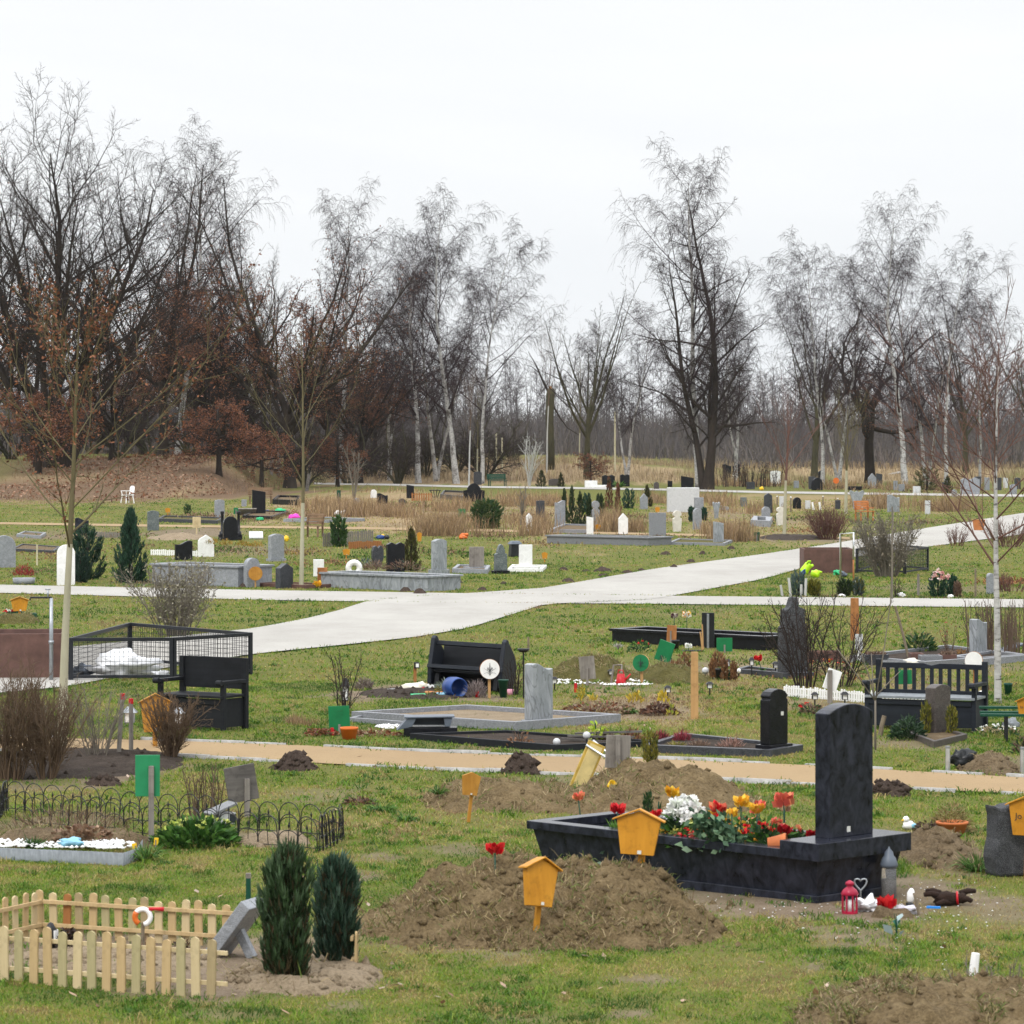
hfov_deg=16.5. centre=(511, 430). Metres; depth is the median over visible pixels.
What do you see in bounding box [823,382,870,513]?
young tree
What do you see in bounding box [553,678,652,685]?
white pebbles
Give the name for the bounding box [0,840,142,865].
bed edging
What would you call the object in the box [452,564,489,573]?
grave border
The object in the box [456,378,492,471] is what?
young tree
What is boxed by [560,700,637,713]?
dead leaves
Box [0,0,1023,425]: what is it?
sky
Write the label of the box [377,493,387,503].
headstone
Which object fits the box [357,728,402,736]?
dead leaves
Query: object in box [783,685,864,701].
picket fence
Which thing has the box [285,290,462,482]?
oak tree
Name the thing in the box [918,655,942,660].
planter box
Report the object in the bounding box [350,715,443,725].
grave border
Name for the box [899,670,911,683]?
grave sign
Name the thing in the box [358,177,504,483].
birch tree
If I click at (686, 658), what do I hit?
heather column
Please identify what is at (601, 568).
molehill
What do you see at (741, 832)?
primula
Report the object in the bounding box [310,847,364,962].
thuja
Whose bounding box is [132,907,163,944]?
garden ornament
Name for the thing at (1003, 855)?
rough gravestone
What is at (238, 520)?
pillar
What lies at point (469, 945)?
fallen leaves
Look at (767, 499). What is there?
headstone
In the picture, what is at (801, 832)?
primula
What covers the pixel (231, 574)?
grave border
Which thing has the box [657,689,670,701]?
yellow plant
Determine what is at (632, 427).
birch tree
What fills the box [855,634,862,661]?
grave sign
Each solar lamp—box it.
[124,707,137,722]
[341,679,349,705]
[553,677,557,688]
[664,685,670,697]
[706,682,712,694]
[749,657,753,675]
[772,661,777,670]
[811,692,818,704]
[840,691,848,702]
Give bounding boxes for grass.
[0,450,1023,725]
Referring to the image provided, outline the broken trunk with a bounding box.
[524,352,577,469]
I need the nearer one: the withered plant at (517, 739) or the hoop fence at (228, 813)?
the hoop fence at (228, 813)
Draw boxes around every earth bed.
[0,821,151,848]
[9,945,222,977]
[222,948,393,996]
[238,830,310,847]
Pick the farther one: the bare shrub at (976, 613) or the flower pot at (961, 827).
the bare shrub at (976, 613)
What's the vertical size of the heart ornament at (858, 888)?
0.251 m
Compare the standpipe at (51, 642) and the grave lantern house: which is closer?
the grave lantern house
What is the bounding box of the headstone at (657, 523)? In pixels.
[649,513,665,535]
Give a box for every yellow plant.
[576,684,584,700]
[587,693,597,700]
[625,690,644,702]
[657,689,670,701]
[666,701,678,715]
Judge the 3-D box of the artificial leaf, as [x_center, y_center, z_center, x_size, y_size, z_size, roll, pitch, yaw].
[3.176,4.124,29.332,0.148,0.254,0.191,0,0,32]
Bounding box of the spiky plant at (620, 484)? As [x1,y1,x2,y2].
[613,481,625,486]
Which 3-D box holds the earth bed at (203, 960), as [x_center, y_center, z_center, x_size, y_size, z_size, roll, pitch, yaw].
[-3.221,4.197,27.914,2.212,0.203,1.680,0,0,0]
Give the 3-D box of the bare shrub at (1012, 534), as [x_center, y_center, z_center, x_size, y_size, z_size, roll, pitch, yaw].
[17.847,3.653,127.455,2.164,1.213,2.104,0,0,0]
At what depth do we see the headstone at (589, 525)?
142.87 m
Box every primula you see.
[664,827,708,847]
[682,810,737,837]
[729,811,779,828]
[734,820,768,833]
[738,829,766,843]
[741,818,796,843]
[773,824,807,837]
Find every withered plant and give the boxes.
[53,927,75,947]
[172,937,190,947]
[506,731,534,745]
[911,820,936,830]
[957,648,966,653]
[1008,734,1023,753]
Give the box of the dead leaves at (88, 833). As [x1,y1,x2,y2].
[51,823,114,848]
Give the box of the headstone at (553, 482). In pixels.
[549,479,559,485]
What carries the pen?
on the ground at (236, 487)
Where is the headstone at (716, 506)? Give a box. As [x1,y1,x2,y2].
[712,502,719,518]
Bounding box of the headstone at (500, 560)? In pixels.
[491,544,509,573]
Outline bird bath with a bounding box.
[518,648,528,697]
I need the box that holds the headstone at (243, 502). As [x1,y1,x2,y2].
[241,499,246,506]
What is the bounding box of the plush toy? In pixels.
[923,888,975,905]
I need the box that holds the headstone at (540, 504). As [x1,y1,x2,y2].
[536,501,544,518]
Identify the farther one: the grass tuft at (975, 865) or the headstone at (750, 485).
the headstone at (750, 485)
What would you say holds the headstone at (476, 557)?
on the ground at (236, 487)
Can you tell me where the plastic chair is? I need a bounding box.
[120,486,134,502]
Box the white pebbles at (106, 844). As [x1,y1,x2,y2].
[0,838,134,849]
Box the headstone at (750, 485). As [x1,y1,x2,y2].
[746,482,754,488]
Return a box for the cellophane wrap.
[893,905,916,913]
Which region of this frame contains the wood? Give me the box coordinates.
[0,336,1023,462]
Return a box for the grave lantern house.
[203,801,237,823]
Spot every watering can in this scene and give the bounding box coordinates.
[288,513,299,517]
[616,670,630,683]
[800,560,813,573]
[810,569,821,577]
[833,570,841,574]
[839,571,847,576]
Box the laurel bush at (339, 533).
[329,514,347,546]
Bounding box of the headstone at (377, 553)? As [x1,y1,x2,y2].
[371,546,383,567]
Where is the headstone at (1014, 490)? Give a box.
[1009,484,1016,493]
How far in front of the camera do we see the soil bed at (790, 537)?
136.50 m
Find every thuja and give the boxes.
[248,834,317,975]
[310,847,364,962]
[405,527,421,570]
[920,700,932,732]
[944,704,958,732]
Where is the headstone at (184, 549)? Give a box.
[175,541,192,559]
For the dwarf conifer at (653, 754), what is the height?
0.525 m
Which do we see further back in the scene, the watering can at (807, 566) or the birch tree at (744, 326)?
the birch tree at (744, 326)
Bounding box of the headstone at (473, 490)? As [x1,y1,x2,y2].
[463,483,484,501]
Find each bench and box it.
[152,655,248,730]
[248,488,272,503]
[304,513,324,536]
[427,635,516,691]
[487,474,507,485]
[853,501,874,520]
[861,659,987,730]
[979,706,1023,740]
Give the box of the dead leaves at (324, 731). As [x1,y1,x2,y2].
[304,728,339,736]
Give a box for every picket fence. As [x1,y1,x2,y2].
[0,893,44,941]
[0,926,227,998]
[35,889,232,944]
[90,531,120,537]
[151,549,196,556]
[322,530,372,546]
[348,541,381,548]
[350,930,358,962]
[412,492,431,500]
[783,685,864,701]
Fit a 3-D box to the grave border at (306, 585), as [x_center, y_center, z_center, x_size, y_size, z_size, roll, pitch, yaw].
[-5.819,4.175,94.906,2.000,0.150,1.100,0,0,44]
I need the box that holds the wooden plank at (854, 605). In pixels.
[850,598,858,639]
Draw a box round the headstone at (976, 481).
[960,478,979,493]
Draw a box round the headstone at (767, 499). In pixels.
[764,493,771,512]
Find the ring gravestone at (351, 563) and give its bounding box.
[346,560,362,570]
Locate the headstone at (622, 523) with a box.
[618,513,627,533]
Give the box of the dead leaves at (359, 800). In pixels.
[342,794,378,805]
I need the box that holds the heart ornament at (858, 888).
[853,878,867,896]
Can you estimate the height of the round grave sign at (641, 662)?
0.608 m
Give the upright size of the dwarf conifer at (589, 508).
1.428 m
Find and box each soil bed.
[2,746,184,779]
[359,685,487,699]
[760,534,822,539]
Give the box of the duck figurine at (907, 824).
[901,816,915,829]
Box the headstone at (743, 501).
[740,497,746,506]
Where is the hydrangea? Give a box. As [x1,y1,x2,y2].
[660,793,706,832]
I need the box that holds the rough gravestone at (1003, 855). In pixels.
[983,803,1023,876]
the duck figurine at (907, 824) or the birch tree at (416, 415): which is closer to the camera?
the duck figurine at (907, 824)
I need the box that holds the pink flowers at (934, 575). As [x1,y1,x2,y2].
[929,567,949,595]
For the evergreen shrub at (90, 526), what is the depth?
142.18 m
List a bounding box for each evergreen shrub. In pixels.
[81,524,95,531]
[886,713,927,740]
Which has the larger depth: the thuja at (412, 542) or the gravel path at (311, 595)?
the thuja at (412, 542)
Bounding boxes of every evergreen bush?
[183,504,191,513]
[469,497,504,528]
[913,466,939,489]
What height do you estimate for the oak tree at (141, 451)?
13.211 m
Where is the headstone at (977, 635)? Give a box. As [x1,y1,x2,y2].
[969,619,986,651]
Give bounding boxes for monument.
[771,597,813,678]
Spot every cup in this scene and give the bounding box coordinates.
[507,689,513,694]
[607,780,614,787]
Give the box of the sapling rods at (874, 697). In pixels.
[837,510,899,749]
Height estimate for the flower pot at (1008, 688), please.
0.190 m
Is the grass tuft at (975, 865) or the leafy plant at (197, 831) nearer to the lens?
the grass tuft at (975, 865)
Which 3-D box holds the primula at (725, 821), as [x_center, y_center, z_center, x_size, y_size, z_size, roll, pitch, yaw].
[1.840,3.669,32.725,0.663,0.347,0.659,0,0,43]
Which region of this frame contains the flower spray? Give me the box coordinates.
[588,720,608,739]
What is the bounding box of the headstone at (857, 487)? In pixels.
[848,486,861,489]
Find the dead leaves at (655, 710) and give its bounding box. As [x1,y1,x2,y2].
[638,701,680,715]
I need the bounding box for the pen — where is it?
[926,906,940,908]
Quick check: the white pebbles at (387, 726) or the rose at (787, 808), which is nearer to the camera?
the rose at (787, 808)
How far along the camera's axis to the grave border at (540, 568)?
105.03 m
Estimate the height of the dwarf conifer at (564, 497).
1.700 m
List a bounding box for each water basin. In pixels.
[0,629,61,677]
[800,547,852,572]
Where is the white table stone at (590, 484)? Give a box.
[585,481,606,487]
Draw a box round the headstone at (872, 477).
[868,473,875,487]
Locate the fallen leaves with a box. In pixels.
[65,701,997,1015]
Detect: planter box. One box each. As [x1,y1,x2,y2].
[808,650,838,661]
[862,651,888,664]
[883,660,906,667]
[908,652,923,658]
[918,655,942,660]
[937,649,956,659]
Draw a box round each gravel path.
[0,513,1023,691]
[0,585,1022,606]
[314,482,1023,496]
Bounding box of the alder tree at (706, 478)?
[623,155,782,489]
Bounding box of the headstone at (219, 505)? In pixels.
[214,500,224,516]
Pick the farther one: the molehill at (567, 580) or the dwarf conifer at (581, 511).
the dwarf conifer at (581, 511)
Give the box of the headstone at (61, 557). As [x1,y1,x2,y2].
[57,545,74,585]
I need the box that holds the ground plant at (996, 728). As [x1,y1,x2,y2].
[971,723,1020,735]
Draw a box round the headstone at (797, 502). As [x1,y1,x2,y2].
[793,497,800,508]
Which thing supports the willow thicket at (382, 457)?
on the ground at (236, 487)
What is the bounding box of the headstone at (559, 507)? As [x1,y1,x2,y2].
[555,500,564,526]
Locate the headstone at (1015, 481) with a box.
[1014,478,1020,488]
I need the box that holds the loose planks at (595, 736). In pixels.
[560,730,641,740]
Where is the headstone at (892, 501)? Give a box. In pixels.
[887,495,899,511]
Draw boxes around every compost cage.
[68,623,252,679]
[855,544,928,573]
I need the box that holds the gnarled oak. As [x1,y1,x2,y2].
[826,307,950,482]
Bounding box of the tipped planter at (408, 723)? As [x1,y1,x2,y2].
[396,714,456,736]
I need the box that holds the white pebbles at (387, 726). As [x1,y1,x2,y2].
[375,723,398,728]
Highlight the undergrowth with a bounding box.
[0,397,1023,478]
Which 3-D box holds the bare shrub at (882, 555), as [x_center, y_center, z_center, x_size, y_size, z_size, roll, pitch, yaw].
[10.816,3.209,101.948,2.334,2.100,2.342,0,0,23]
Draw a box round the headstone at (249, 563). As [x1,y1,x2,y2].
[244,558,259,586]
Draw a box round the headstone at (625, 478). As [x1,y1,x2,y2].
[620,474,629,485]
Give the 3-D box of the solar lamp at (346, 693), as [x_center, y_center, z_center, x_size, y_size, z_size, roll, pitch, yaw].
[-2.345,3.868,49.818,0.123,0.764,0.123,0,0,0]
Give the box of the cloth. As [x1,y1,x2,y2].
[57,836,84,846]
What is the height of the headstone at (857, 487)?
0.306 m
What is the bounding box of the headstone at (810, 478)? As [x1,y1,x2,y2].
[808,476,814,488]
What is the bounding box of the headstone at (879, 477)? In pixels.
[876,473,881,486]
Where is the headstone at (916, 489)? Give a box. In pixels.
[913,486,920,492]
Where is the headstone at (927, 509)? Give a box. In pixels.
[925,501,929,513]
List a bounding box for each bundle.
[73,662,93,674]
[1001,717,1019,728]
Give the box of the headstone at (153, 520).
[147,511,158,530]
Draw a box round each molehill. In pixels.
[85,773,121,785]
[269,750,319,770]
[399,587,411,591]
[414,588,425,593]
[500,750,540,774]
[561,578,573,581]
[594,566,610,571]
[660,551,670,554]
[873,778,912,796]
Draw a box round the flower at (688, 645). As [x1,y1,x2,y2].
[685,643,691,650]
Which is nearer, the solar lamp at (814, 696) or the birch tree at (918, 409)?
the solar lamp at (814, 696)
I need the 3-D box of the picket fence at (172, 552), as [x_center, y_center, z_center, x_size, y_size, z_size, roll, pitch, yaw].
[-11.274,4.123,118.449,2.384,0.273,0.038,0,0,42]
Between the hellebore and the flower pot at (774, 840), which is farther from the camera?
the hellebore
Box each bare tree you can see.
[534,265,651,478]
[774,266,870,477]
[902,288,1016,472]
[983,316,1023,416]
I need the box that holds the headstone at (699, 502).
[694,497,703,510]
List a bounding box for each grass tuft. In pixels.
[16,834,48,848]
[122,835,170,862]
[362,800,398,811]
[395,810,418,822]
[424,782,451,794]
[612,642,622,648]
[617,706,638,713]
[943,850,985,874]
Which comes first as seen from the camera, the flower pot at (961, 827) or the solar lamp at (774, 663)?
the flower pot at (961, 827)
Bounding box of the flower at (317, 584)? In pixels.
[312,580,320,587]
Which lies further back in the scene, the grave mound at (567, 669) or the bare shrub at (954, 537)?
the bare shrub at (954, 537)
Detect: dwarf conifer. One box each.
[535,469,546,486]
[557,472,564,486]
[561,487,567,522]
[565,485,575,523]
[574,491,585,523]
[583,492,590,511]
[583,495,592,521]
[598,493,604,516]
[604,475,613,508]
[613,480,621,513]
[622,488,634,508]
[641,729,659,761]
[642,790,653,812]
[644,484,652,506]
[687,506,694,521]
[701,506,707,520]
[790,570,804,595]
[807,578,821,595]
[835,577,852,595]
[851,576,865,595]
[927,572,948,596]
[943,475,952,492]
[946,574,958,595]
[953,580,962,596]
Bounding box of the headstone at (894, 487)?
[893,481,897,489]
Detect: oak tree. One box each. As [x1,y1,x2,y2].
[0,63,240,467]
[0,208,76,402]
[2,145,259,455]
[63,295,182,459]
[76,304,188,454]
[117,272,264,421]
[135,224,296,456]
[151,162,456,487]
[179,286,315,454]
[279,299,408,435]
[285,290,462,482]
[317,317,421,469]
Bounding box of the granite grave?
[527,703,910,903]
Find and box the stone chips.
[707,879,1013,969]
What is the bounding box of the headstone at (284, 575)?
[276,563,292,588]
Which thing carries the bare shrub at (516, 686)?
on the ground at (236, 487)
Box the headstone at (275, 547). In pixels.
[266,534,285,560]
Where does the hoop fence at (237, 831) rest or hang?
on the ground at (236, 487)
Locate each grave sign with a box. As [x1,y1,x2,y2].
[9,596,29,612]
[135,755,159,842]
[138,693,169,745]
[193,517,200,533]
[223,763,258,816]
[248,566,262,587]
[328,706,349,732]
[343,549,349,558]
[417,532,421,541]
[462,772,480,822]
[480,659,499,697]
[518,857,562,931]
[542,552,547,561]
[579,656,595,685]
[605,735,630,767]
[612,808,665,862]
[633,654,649,682]
[654,639,675,661]
[666,625,676,642]
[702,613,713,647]
[717,638,731,652]
[753,532,759,540]
[822,668,841,703]
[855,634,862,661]
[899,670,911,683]
[965,651,982,682]
[1005,796,1023,835]
[1015,697,1023,713]
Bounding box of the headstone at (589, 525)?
[586,517,592,533]
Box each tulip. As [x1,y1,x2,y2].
[650,809,661,816]
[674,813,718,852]
[777,823,790,834]
[806,829,814,835]
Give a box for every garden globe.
[553,738,559,743]
[583,732,589,742]
[702,667,708,675]
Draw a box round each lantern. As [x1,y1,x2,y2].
[46,922,57,946]
[841,880,858,913]
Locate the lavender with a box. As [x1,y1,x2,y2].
[433,678,444,688]
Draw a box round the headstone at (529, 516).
[526,514,531,529]
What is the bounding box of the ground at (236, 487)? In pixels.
[0,453,1023,1023]
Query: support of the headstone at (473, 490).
on the ground at (236, 487)
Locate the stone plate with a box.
[249,531,262,538]
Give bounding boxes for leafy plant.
[148,812,243,848]
[627,639,653,652]
[798,702,822,714]
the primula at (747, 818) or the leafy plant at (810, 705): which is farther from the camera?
the leafy plant at (810, 705)
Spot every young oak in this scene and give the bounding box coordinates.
[0,385,104,473]
[165,394,271,476]
[223,422,307,487]
[300,432,369,486]
[572,451,612,480]
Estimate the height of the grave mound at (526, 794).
0.440 m
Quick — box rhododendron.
[899,630,938,651]
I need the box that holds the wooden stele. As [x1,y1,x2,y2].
[317,567,327,580]
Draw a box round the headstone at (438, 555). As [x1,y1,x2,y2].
[428,539,449,573]
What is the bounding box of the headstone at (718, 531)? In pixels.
[713,522,723,541]
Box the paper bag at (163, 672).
[151,670,169,674]
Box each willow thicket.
[0,400,64,459]
[28,374,96,441]
[62,391,153,453]
[77,379,162,457]
[85,371,205,456]
[144,383,229,454]
[204,379,269,455]
[232,373,316,457]
[280,418,336,486]
[293,387,382,469]
[300,410,404,482]
[310,394,426,476]
[368,410,424,483]
[392,400,457,476]
[409,398,502,471]
[423,406,527,477]
[485,414,544,461]
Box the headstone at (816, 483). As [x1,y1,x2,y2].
[811,478,822,489]
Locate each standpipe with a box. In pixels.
[29,589,53,679]
[840,532,854,579]
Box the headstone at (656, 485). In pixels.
[654,482,658,488]
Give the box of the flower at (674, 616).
[671,613,677,624]
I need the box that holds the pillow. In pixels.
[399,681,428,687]
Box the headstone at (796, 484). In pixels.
[794,481,798,487]
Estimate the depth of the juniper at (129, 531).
97.38 m
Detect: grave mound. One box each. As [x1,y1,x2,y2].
[0,610,42,623]
[148,532,203,539]
[356,843,741,954]
[413,775,586,813]
[548,650,635,681]
[562,755,763,814]
[628,657,713,684]
[768,964,1023,1023]
[898,823,983,870]
[956,749,1019,775]
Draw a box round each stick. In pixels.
[787,578,791,596]
[804,578,806,596]
[913,893,919,915]
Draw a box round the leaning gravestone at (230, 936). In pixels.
[206,897,259,957]
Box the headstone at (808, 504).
[805,501,810,508]
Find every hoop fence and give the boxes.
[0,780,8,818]
[6,781,343,839]
[15,791,317,849]
[319,804,344,850]
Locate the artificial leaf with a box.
[883,914,903,936]
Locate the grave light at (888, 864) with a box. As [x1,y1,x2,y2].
[880,846,897,897]
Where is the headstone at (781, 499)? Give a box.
[779,496,783,506]
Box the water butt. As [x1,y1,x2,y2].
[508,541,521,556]
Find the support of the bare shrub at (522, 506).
on the ground at (236, 487)
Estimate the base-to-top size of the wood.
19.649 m
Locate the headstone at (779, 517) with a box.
[776,507,782,525]
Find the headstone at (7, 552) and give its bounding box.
[0,535,15,567]
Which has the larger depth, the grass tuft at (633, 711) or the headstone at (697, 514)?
the headstone at (697, 514)
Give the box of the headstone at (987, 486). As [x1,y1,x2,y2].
[984,478,989,489]
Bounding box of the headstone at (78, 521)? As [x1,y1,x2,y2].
[75,518,88,533]
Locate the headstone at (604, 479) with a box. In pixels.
[602,475,614,486]
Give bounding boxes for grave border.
[16,531,45,538]
[16,544,59,552]
[149,562,274,586]
[159,515,220,523]
[242,510,287,519]
[260,582,330,588]
[272,495,300,504]
[283,517,364,522]
[317,570,462,591]
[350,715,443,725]
[352,704,620,730]
[410,730,649,750]
[440,490,462,500]
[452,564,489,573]
[508,564,546,571]
[545,534,673,545]
[550,524,595,533]
[609,626,777,650]
[643,733,802,756]
[671,538,732,545]
[739,665,776,676]
[751,516,771,526]
[850,645,1023,668]
[908,729,966,747]
[957,650,1023,664]
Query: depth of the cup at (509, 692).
56.01 m
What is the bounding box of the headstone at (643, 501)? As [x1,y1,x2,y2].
[640,494,647,508]
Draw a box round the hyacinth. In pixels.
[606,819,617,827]
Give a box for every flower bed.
[2,608,16,613]
[812,658,850,674]
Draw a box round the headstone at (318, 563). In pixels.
[313,559,323,575]
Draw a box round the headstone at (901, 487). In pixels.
[898,484,904,490]
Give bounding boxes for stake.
[36,545,37,564]
[117,693,124,751]
[129,698,132,749]
[246,873,250,899]
[414,662,419,682]
[495,434,496,471]
[614,412,615,471]
[701,624,703,649]
[878,715,885,735]
[894,606,907,657]
[917,574,919,595]
[974,569,976,596]
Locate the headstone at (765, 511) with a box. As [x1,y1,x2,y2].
[761,507,769,515]
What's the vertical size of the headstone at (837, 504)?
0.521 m
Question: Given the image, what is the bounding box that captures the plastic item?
[375,535,384,538]
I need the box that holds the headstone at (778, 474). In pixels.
[770,471,780,483]
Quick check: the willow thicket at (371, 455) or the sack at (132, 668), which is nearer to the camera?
the sack at (132, 668)
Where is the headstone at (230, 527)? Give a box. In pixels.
[219,516,241,540]
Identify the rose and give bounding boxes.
[485,842,504,869]
[571,790,584,814]
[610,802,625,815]
[664,785,679,828]
[709,800,726,812]
[726,807,737,824]
[733,793,749,831]
[749,802,764,839]
[753,654,766,670]
[753,799,768,834]
[772,791,797,838]
[778,805,790,811]
[876,894,896,908]
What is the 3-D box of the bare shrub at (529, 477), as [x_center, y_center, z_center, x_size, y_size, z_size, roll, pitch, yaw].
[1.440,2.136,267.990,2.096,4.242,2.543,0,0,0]
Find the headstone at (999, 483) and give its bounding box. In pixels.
[997,478,1001,489]
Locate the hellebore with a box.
[668,820,692,833]
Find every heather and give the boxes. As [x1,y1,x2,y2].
[12,563,34,575]
[206,537,218,543]
[220,538,232,544]
[236,540,248,545]
[248,540,264,546]
[353,557,371,566]
[354,676,374,689]
[362,560,388,569]
[386,559,425,569]
[463,677,487,697]
[595,728,614,739]
[620,726,645,738]
[651,728,670,739]
[664,740,685,745]
[671,727,693,740]
[688,739,710,745]
[716,735,744,746]
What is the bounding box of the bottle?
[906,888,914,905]
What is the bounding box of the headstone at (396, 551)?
[386,542,404,571]
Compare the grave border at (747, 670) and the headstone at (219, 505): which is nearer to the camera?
the grave border at (747, 670)
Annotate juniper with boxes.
[73,526,107,579]
[75,549,89,582]
[111,505,148,582]
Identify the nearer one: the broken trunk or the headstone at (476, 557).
the headstone at (476, 557)
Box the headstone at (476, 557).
[463,547,489,570]
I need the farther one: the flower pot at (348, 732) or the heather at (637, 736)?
the flower pot at (348, 732)
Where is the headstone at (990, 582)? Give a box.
[986,573,993,593]
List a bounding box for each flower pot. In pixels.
[340,726,357,739]
[671,640,678,648]
[715,668,721,678]
[767,833,787,845]
[936,820,967,833]
[1004,683,1012,694]
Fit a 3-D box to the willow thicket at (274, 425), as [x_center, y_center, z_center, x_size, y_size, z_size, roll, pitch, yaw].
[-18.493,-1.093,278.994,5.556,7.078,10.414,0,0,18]
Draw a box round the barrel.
[442,677,467,695]
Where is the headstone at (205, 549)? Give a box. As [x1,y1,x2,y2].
[198,535,213,556]
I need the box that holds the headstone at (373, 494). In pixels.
[370,490,376,497]
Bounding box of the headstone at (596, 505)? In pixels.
[591,501,599,523]
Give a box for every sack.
[84,648,163,678]
[950,748,976,766]
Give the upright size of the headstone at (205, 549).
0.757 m
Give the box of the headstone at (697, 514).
[693,508,701,528]
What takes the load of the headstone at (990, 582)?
on the ground at (236, 487)
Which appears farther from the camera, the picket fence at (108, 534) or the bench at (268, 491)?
the bench at (268, 491)
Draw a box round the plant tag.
[154,838,158,846]
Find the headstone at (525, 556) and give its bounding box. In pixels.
[513,545,537,567]
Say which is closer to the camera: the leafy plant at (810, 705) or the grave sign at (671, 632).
the leafy plant at (810, 705)
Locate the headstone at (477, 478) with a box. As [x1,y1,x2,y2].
[474,472,481,484]
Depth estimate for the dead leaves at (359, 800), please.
39.66 m
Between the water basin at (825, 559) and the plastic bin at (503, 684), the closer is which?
the plastic bin at (503, 684)
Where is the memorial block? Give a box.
[667,487,698,511]
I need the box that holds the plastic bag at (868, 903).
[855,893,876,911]
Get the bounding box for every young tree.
[0,246,264,742]
[228,283,381,584]
[435,360,488,485]
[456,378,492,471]
[530,283,586,472]
[550,339,610,468]
[740,372,862,533]
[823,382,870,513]
[856,269,1023,702]
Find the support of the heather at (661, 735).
on the ground at (236, 487)
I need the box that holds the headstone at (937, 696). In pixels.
[925,684,949,732]
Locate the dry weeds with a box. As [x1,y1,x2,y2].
[0,798,140,832]
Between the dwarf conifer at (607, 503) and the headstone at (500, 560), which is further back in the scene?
the dwarf conifer at (607, 503)
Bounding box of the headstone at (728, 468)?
[723,464,730,476]
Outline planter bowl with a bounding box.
[13,577,34,583]
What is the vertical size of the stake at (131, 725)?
0.855 m
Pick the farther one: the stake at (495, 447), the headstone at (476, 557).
the stake at (495, 447)
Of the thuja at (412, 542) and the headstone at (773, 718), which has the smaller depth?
the headstone at (773, 718)
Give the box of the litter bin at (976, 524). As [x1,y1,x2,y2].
[972,519,983,529]
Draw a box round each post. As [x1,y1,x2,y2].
[305,474,310,490]
[691,652,697,718]
[969,952,979,975]
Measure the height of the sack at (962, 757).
0.317 m
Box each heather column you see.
[677,652,690,666]
[708,657,717,678]
[712,649,724,666]
[719,657,728,679]
[728,660,738,680]
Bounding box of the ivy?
[684,807,747,853]
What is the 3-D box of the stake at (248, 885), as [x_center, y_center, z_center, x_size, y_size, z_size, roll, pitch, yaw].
[-2.234,4.027,30.000,0.043,0.547,0.043,0,0,0]
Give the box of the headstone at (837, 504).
[835,500,839,508]
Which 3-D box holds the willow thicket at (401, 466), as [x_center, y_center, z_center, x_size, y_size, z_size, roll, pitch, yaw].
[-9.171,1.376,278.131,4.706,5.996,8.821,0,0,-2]
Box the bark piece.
[871,905,913,918]
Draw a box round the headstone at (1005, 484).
[1003,478,1007,487]
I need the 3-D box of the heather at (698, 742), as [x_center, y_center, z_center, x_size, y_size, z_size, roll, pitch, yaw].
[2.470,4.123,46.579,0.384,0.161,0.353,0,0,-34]
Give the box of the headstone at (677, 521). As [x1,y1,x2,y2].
[672,511,681,531]
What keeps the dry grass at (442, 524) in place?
on the ground at (236, 487)
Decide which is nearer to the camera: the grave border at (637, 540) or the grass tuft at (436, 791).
the grass tuft at (436, 791)
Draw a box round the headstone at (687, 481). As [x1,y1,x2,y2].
[681,476,693,486]
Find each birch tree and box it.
[121,109,292,454]
[292,171,418,482]
[357,265,454,480]
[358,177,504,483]
[358,205,481,482]
[372,224,530,480]
[420,212,570,483]
[570,294,689,474]
[593,131,754,486]
[686,268,773,479]
[749,243,913,481]
[750,224,867,483]
[827,179,949,483]
[829,238,1000,484]
[882,226,1023,479]
[915,290,1022,483]
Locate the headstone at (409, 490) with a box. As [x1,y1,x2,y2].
[406,485,413,497]
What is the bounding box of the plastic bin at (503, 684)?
[498,679,508,697]
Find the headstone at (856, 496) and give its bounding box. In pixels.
[849,490,863,508]
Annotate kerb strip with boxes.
[0,748,1023,794]
[140,737,1023,776]
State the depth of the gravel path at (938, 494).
249.98 m
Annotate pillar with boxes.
[218,511,223,538]
[237,511,241,537]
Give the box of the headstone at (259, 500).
[252,490,265,512]
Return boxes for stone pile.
[903,658,920,662]
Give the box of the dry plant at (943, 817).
[927,801,975,832]
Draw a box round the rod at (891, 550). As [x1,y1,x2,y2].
[891,507,892,598]
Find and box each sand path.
[0,522,849,538]
[0,738,1023,791]
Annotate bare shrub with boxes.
[0,648,67,780]
[0,681,75,737]
[3,673,110,779]
[59,672,137,755]
[108,553,225,636]
[134,679,219,756]
[175,761,226,816]
[324,647,364,710]
[342,440,370,497]
[503,656,524,694]
[514,483,533,525]
[518,431,543,485]
[715,462,749,486]
[732,461,784,486]
[752,581,846,687]
[795,586,900,686]
[798,502,852,539]
[844,505,927,576]
[893,578,902,596]
[939,622,960,650]
[944,522,969,545]
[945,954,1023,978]
[959,600,1009,649]
[960,595,1023,653]
[978,515,1023,546]
[999,571,1023,591]
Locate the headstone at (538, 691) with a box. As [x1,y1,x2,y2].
[521,663,552,720]
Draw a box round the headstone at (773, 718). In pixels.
[755,688,792,748]
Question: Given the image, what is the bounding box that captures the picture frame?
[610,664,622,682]
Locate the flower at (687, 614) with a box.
[682,610,691,617]

